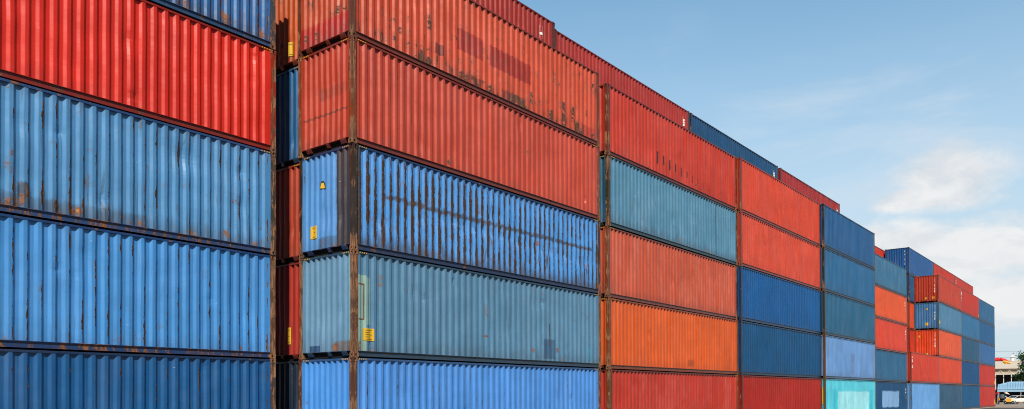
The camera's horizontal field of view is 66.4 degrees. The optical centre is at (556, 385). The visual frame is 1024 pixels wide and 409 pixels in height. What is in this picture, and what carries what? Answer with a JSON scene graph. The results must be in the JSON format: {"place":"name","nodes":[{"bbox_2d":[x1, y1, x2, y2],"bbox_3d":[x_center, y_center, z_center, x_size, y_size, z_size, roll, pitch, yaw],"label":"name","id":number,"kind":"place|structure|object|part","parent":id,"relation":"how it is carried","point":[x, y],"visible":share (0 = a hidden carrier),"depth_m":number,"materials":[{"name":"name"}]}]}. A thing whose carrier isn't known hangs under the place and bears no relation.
{"place":"outdoors","nodes":[
{"label":"outdoors","id":0,"kind":"place"},
{"bbox_2d":[518,0,1023,373],"label":"sky","id":1,"kind":"structure","parent":0,"point":[907,115],"materials":[{"name":"blue"}]},
{"bbox_2d":[969,402,1023,408],"bbox_3d":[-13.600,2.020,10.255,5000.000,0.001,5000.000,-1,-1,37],"label":"ground","id":2,"kind":"structure","parent":0,"point":[1015,405],"depth_m":112.60,"materials":[{"name":"concrete"}]},
{"bbox_2d":[0,349,275,408],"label":"shipping container","id":3,"kind":"object","parent":2,"relation":"on","point":[35,379],"visible":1,"depth_m":18.82,"materials":[{"name":"metal"}]},
{"bbox_2d":[0,213,275,358],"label":"shipping container","id":4,"kind":"object","parent":3,"relation":"on","point":[69,287],"visible":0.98,"depth_m":18.81,"materials":[{"name":"metal"}]},
{"bbox_2d":[0,78,275,255],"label":"shipping container","id":5,"kind":"object","parent":4,"relation":"on","point":[69,160],"visible":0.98,"depth_m":18.82,"materials":[{"name":"metal"}]},
{"bbox_2d":[0,0,275,152],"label":"shipping container","id":6,"kind":"object","parent":5,"relation":"on","point":[147,59],"visible":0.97,"depth_m":19.20,"materials":[{"name":"metal"}]},
{"bbox_2d":[146,0,275,49],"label":"shipping container","id":7,"kind":"object","parent":6,"relation":"on","point":[253,21],"visible":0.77,"depth_m":21.13,"materials":[{"name":"metal"}]},
{"bbox_2d":[276,361,298,408],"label":"shipping container","id":8,"kind":"object","parent":2,"relation":"on","point":[287,385],"visible":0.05,"depth_m":23.26,"materials":[{"name":"metal"}]},
{"bbox_2d":[269,262,309,361],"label":"shipping container","id":9,"kind":"object","parent":8,"relation":"on","point":[287,312],"visible":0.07,"depth_m":23.31,"materials":[{"name":"metal"}]},
{"bbox_2d":[275,164,298,265],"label":"shipping container","id":10,"kind":"object","parent":9,"relation":"on","point":[287,215],"visible":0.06,"depth_m":23.34,"materials":[{"name":"metal"}]},
{"bbox_2d":[276,66,298,169],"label":"shipping container","id":11,"kind":"object","parent":10,"relation":"on","point":[287,118],"visible":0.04,"depth_m":23.40,"materials":[{"name":"metal"}]},
{"bbox_2d":[275,0,297,74],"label":"shipping container","id":12,"kind":"object","parent":11,"relation":"on","point":[286,50],"visible":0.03,"depth_m":23.41,"materials":[{"name":"metal"}]},
{"bbox_2d":[298,357,600,408],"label":"shipping container","id":13,"kind":"object","parent":2,"relation":"on","point":[353,383],"visible":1,"depth_m":23.71,"materials":[{"name":"metal"}]},
{"bbox_2d":[299,249,600,367],"bbox_3d":[-2.823,-2.178,26.580,2.447,2.896,12.013,-1,-1,37],"label":"shipping container","id":14,"kind":"object","parent":13,"relation":"on","point":[356,303],"visible":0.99,"depth_m":23.58,"materials":[{"name":"metal"}]},
{"bbox_2d":[299,142,600,293],"bbox_3d":[-2.847,-5.081,26.619,2.442,2.896,12.023,-1,-1,37],"label":"shipping container","id":15,"kind":"object","parent":14,"relation":"on","point":[354,196],"visible":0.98,"depth_m":23.62,"materials":[{"name":"metal"}]},
{"bbox_2d":[298,35,599,219],"bbox_3d":[-2.876,-7.985,26.625,2.442,2.896,12.013,-1,-1,37],"label":"shipping container","id":16,"kind":"object","parent":15,"relation":"on","point":[352,89],"visible":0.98,"depth_m":23.62,"materials":[{"name":"metal"}]},
{"bbox_2d":[298,0,598,145],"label":"shipping container","id":17,"kind":"object","parent":16,"relation":"on","point":[475,46],"visible":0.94,"depth_m":25.00,"materials":[{"name":"metal"}]},
{"bbox_2d":[473,0,554,47],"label":"shipping container","id":18,"kind":"object","parent":17,"relation":"on","point":[519,14],"visible":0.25,"depth_m":31.06,"materials":[{"name":"metal"}]},
{"bbox_2d":[601,369,738,408],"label":"shipping container","id":19,"kind":"object","parent":2,"relation":"on","point":[626,389],"visible":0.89,"depth_m":35.35,"materials":[{"name":"metal"}]},
{"bbox_2d":[601,297,738,374],"bbox_3d":[4.932,-2.077,37.266,2.442,2.896,12.553,-1,-1,37],"label":"shipping container","id":20,"kind":"object","parent":19,"relation":"on","point":[635,336],"visible":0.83,"depth_m":35.29,"materials":[{"name":"metal"}]},
{"bbox_2d":[600,226,736,319],"bbox_3d":[4.883,-4.981,37.301,2.442,2.896,12.553,-1,-1,37],"label":"shipping container","id":21,"kind":"object","parent":20,"relation":"on","point":[639,269],"visible":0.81,"depth_m":35.34,"materials":[{"name":"metal"}]},
{"bbox_2d":[600,154,737,265],"bbox_3d":[4.917,-7.885,37.341,2.442,2.896,12.553,-1,-1,37],"label":"shipping container","id":22,"kind":"object","parent":21,"relation":"on","point":[638,201],"visible":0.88,"depth_m":35.38,"materials":[{"name":"metal"}]},
{"bbox_2d":[599,83,736,210],"bbox_3d":[4.882,-10.789,37.377,2.442,2.896,12.553,-1,-1,37],"label":"shipping container","id":23,"kind":"object","parent":22,"relation":"on","point":[636,133],"visible":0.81,"depth_m":35.40,"materials":[{"name":"metal"}]},
{"bbox_2d":[739,375,821,408],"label":"shipping container","id":24,"kind":"object","parent":2,"relation":"on","point":[763,392],"visible":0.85,"depth_m":45.76,"materials":[{"name":"metal"}]},
{"bbox_2d":[738,320,820,377],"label":"shipping container","id":25,"kind":"object","parent":24,"relation":"on","point":[767,350],"visible":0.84,"depth_m":45.60,"materials":[{"name":"metal"}]},
{"bbox_2d":[737,266,820,333],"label":"shipping container","id":26,"kind":"object","parent":25,"relation":"on","point":[765,299],"visible":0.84,"depth_m":45.61,"materials":[{"name":"metal"}]},
{"bbox_2d":[737,211,820,290],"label":"shipping container","id":27,"kind":"object","parent":26,"relation":"on","point":[766,248],"visible":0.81,"depth_m":45.67,"materials":[{"name":"metal"}]},
{"bbox_2d":[737,157,819,246],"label":"shipping container","id":28,"kind":"object","parent":27,"relation":"on","point":[764,196],"visible":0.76,"depth_m":45.70,"materials":[{"name":"metal"}]},
{"bbox_2d":[822,378,875,408],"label":"shipping container","id":29,"kind":"object","parent":2,"relation":"on","point":[846,394],"visible":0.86,"depth_m":55.73,"materials":[{"name":"metal"}]},
{"bbox_2d":[817,335,875,380],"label":"shipping container","id":30,"kind":"object","parent":29,"relation":"on","point":[845,359],"visible":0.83,"depth_m":55.58,"materials":[{"name":"metal"}]},
{"bbox_2d":[820,291,875,343],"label":"shipping container","id":31,"kind":"object","parent":30,"relation":"on","point":[844,317],"visible":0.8,"depth_m":55.60,"materials":[{"name":"metal"}]},
{"bbox_2d":[820,247,874,306],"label":"shipping container","id":32,"kind":"object","parent":31,"relation":"on","point":[845,277],"visible":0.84,"depth_m":55.63,"materials":[{"name":"metal"}]},
{"bbox_2d":[820,204,874,269],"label":"shipping container","id":33,"kind":"object","parent":32,"relation":"on","point":[842,235],"visible":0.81,"depth_m":55.69,"materials":[{"name":"metal"}]},
{"bbox_2d":[876,381,907,408],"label":"shipping container","id":34,"kind":"object","parent":2,"relation":"on","point":[891,395],"visible":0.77,"depth_m":67.02,"materials":[{"name":"metal"}]},
{"bbox_2d":[876,349,906,381],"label":"shipping container","id":35,"kind":"object","parent":34,"relation":"on","point":[891,366],"visible":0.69,"depth_m":67.09,"materials":[{"name":"metal"}]},
{"bbox_2d":[875,317,907,353],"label":"shipping container","id":36,"kind":"object","parent":35,"relation":"on","point":[890,336],"visible":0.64,"depth_m":66.89,"materials":[{"name":"metal"}]},
{"bbox_2d":[875,285,906,325],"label":"shipping container","id":37,"kind":"object","parent":36,"relation":"on","point":[890,306],"visible":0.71,"depth_m":67.09,"materials":[{"name":"metal"}]},
{"bbox_2d":[875,253,906,296],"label":"shipping container","id":38,"kind":"object","parent":37,"relation":"on","point":[890,276],"visible":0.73,"depth_m":67.18,"materials":[{"name":"metal"}]},
{"bbox_2d":[908,383,939,408],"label":"shipping container","id":39,"kind":"object","parent":2,"relation":"on","point":[923,396],"visible":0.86,"depth_m":76.62,"materials":[{"name":"metal"}]},
{"bbox_2d":[903,352,939,383],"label":"shipping container","id":40,"kind":"object","parent":39,"relation":"on","point":[922,368],"visible":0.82,"depth_m":76.42,"materials":[{"name":"metal"}]},
{"bbox_2d":[940,384,961,408],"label":"shipping container","id":41,"kind":"object","parent":2,"relation":"on","point":[950,396],"visible":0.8,"depth_m":87.42,"materials":[{"name":"metal"}]},
{"bbox_2d":[939,357,961,384],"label":"shipping container","id":42,"kind":"object","parent":41,"relation":"on","point":[950,371],"visible":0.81,"depth_m":87.44,"materials":[{"name":"metal"}]},
{"bbox_2d":[914,329,961,359],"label":"shipping container","id":43,"kind":"object","parent":42,"relation":"on","point":[940,343],"visible":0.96,"depth_m":83.99,"materials":[{"name":"metal"}]},
{"bbox_2d":[914,302,961,335],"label":"shipping container","id":44,"kind":"object","parent":43,"relation":"on","point":[935,316],"visible":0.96,"depth_m":83.99,"materials":[{"name":"metal"}]},
{"bbox_2d":[914,274,960,311],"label":"shipping container","id":45,"kind":"object","parent":44,"relation":"on","point":[935,288],"visible":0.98,"depth_m":84.00,"materials":[{"name":"metal"}]},
{"bbox_2d":[962,385,979,408],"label":"shipping container","id":46,"kind":"object","parent":2,"relation":"on","point":[970,396],"visible":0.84,"depth_m":97.57,"materials":[{"name":"metal"}]},
{"bbox_2d":[962,361,979,385],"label":"shipping container","id":47,"kind":"object","parent":46,"relation":"on","point":[970,373],"visible":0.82,"depth_m":97.69,"materials":[{"name":"metal"}]},
{"bbox_2d":[961,337,979,363],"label":"shipping container","id":48,"kind":"object","parent":47,"relation":"on","point":[970,350],"visible":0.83,"depth_m":97.84,"materials":[{"name":"metal"}]},
{"bbox_2d":[961,312,978,341],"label":"shipping container","id":49,"kind":"object","parent":48,"relation":"on","point":[969,327],"visible":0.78,"depth_m":97.45,"materials":[{"name":"metal"}]},
{"bbox_2d":[961,288,978,319],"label":"shipping container","id":50,"kind":"object","parent":49,"relation":"on","point":[969,304],"visible":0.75,"depth_m":97.72,"materials":[{"name":"metal"}]},
{"bbox_2d":[980,386,995,407],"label":"shipping container","id":51,"kind":"object","parent":2,"relation":"on","point":[987,396],"visible":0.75,"depth_m":108.10,"materials":[{"name":"metal"}]},
{"bbox_2d":[979,364,994,385],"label":"shipping container","id":52,"kind":"object","parent":51,"relation":"on","point":[987,375],"visible":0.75,"depth_m":108.34,"materials":[{"name":"metal"}]},
{"bbox_2d":[979,342,994,366],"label":"shipping container","id":53,"kind":"object","parent":52,"relation":"on","point":[987,354],"visible":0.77,"depth_m":108.39,"materials":[{"name":"metal"}]},
{"bbox_2d":[979,320,994,346],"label":"shipping container","id":54,"kind":"object","parent":53,"relation":"on","point":[986,333],"visible":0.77,"depth_m":108.16,"materials":[{"name":"metal"}]},
{"bbox_2d":[979,299,994,326],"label":"shipping container","id":55,"kind":"object","parent":54,"relation":"on","point":[986,313],"visible":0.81,"depth_m":108.27,"materials":[{"name":"metal"}]},
{"bbox_2d":[995,358,1010,363],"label":"mobile crane","id":56,"kind":"object","parent":2,"relation":"on","point":[1005,361],"visible":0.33,"depth_m":157.78,"materials":[{"name":"red paint"}]},
{"bbox_2d":[995,381,1023,401],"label":"canopy building","id":57,"kind":"structure","parent":2,"relation":"on","point":[1002,388],"depth_m":169.08,"materials":[{"name":"metal"}]},
{"bbox_2d":[1003,396,1023,403],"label":"parked car","id":58,"kind":"object","parent":2,"relation":"on","point":[1018,399],"visible":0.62,"depth_m":142.35,"materials":[{"name":"white paint"}]},
{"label":"window","id":59,"kind":"part","parent":58,"relation":"part of","materials":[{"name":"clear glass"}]},
{"bbox_2d":[1012,371,1023,389],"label":"broadleaf tree","id":60,"kind":"object","parent":2,"relation":"on","point":[1017,377],"visible":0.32,"depth_m":183.77,"materials":[{"name":"green plant"}]},
{"bbox_2d":[1013,350,1023,381],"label":"broadleaf tree","id":61,"kind":"object","parent":2,"relation":"on","point":[1021,358],"visible":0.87,"depth_m":182.36,"materials":[{"name":"green plant"}]},
{"bbox_2d":[981,408,1023,408],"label":"asphalt road","id":62,"kind":"structure","parent":0,"point":[1002,408],"depth_m":97.06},
{"bbox_2d":[996,394,1014,403],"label":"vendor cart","id":63,"kind":"object","parent":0,"point":[1002,396],"visible":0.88,"depth_m":137.55,"materials":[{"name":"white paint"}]},
{"bbox_2d":[993,355,1021,389],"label":"building","id":64,"kind":"structure","parent":0,"point":[1004,373],"depth_m":206.42,"materials":[{"name":"beige concrete"}]},
{"bbox_2d":[1006,398,1011,403],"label":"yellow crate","id":65,"kind":"object","parent":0,"point":[1008,400],"visible":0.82,"depth_m":135.72,"materials":[{"name":"paint"}]},
{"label":"shipping container","id":66,"kind":"object","parent":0,"visible":0},
{"bbox_2d":[875,246,884,257],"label":"shipping container","id":67,"kind":"object","parent":66,"relation":"on","point":[879,251],"visible":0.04,"depth_m":83.28,"materials":[{"name":"metal"}]},
{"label":"shipping container","id":68,"kind":"object","parent":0,"visible":0},
{"bbox_2d":[555,29,689,129],"bbox_3d":[2.646,-13.668,38.748,2.442,2.896,12.323,-1,-1,37],"label":"shipping container","id":69,"kind":"object","parent":68,"relation":"on","point":[621,80],"visible":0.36,"depth_m":37.49,"materials":[{"name":"metal"}]},
{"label":"shipping container","id":70,"kind":"object","parent":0,"visible":0},
{"bbox_2d":[689,113,777,178],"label":"shipping container","id":71,"kind":"object","parent":70,"relation":"on","point":[712,134],"visible":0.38,"depth_m":46.96,"materials":[{"name":"metal"}]},
{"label":"shipping container","id":72,"kind":"object","parent":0,"visible":0},
{"bbox_2d":[778,168,839,212],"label":"shipping container","id":73,"kind":"object","parent":72,"relation":"on","point":[792,181],"visible":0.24,"depth_m":57.67,"materials":[{"name":"metal"}]},
{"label":"shipping container","id":74,"kind":"object","parent":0,"visible":0},
{"bbox_2d":[907,329,914,351],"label":"shipping container","id":75,"kind":"object","parent":74,"relation":"on","point":[910,341],"visible":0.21,"depth_m":82.86,"materials":[{"name":"metal"}]},
{"bbox_2d":[907,302,913,329],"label":"shipping container","id":76,"kind":"object","parent":75,"relation":"on","point":[910,315],"visible":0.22,"depth_m":83.11,"materials":[{"name":"metal"}]},
{"bbox_2d":[906,274,913,303],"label":"shipping container","id":77,"kind":"object","parent":76,"relation":"on","point":[910,286],"visible":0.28,"depth_m":82.93,"materials":[{"name":"metal"}]},
{"bbox_2d":[885,247,932,276],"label":"shipping container","id":78,"kind":"object","parent":77,"relation":"on","point":[912,262],"visible":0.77,"depth_m":83.86,"materials":[{"name":"metal"}]},
{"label":"shipping container","id":79,"kind":"object","parent":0,"visible":0},
{"bbox_2d":[933,262,954,283],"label":"shipping container","id":80,"kind":"object","parent":79,"relation":"on","point":[943,272],"visible":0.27,"depth_m":96.73,"materials":[{"name":"metal"}]},
{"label":"shipping container","id":81,"kind":"object","parent":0,"visible":0},
{"bbox_2d":[955,276,972,293],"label":"shipping container","id":82,"kind":"object","parent":81,"relation":"on","point":[962,284],"visible":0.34,"depth_m":107.39,"materials":[{"name":"metal"}]}
]}

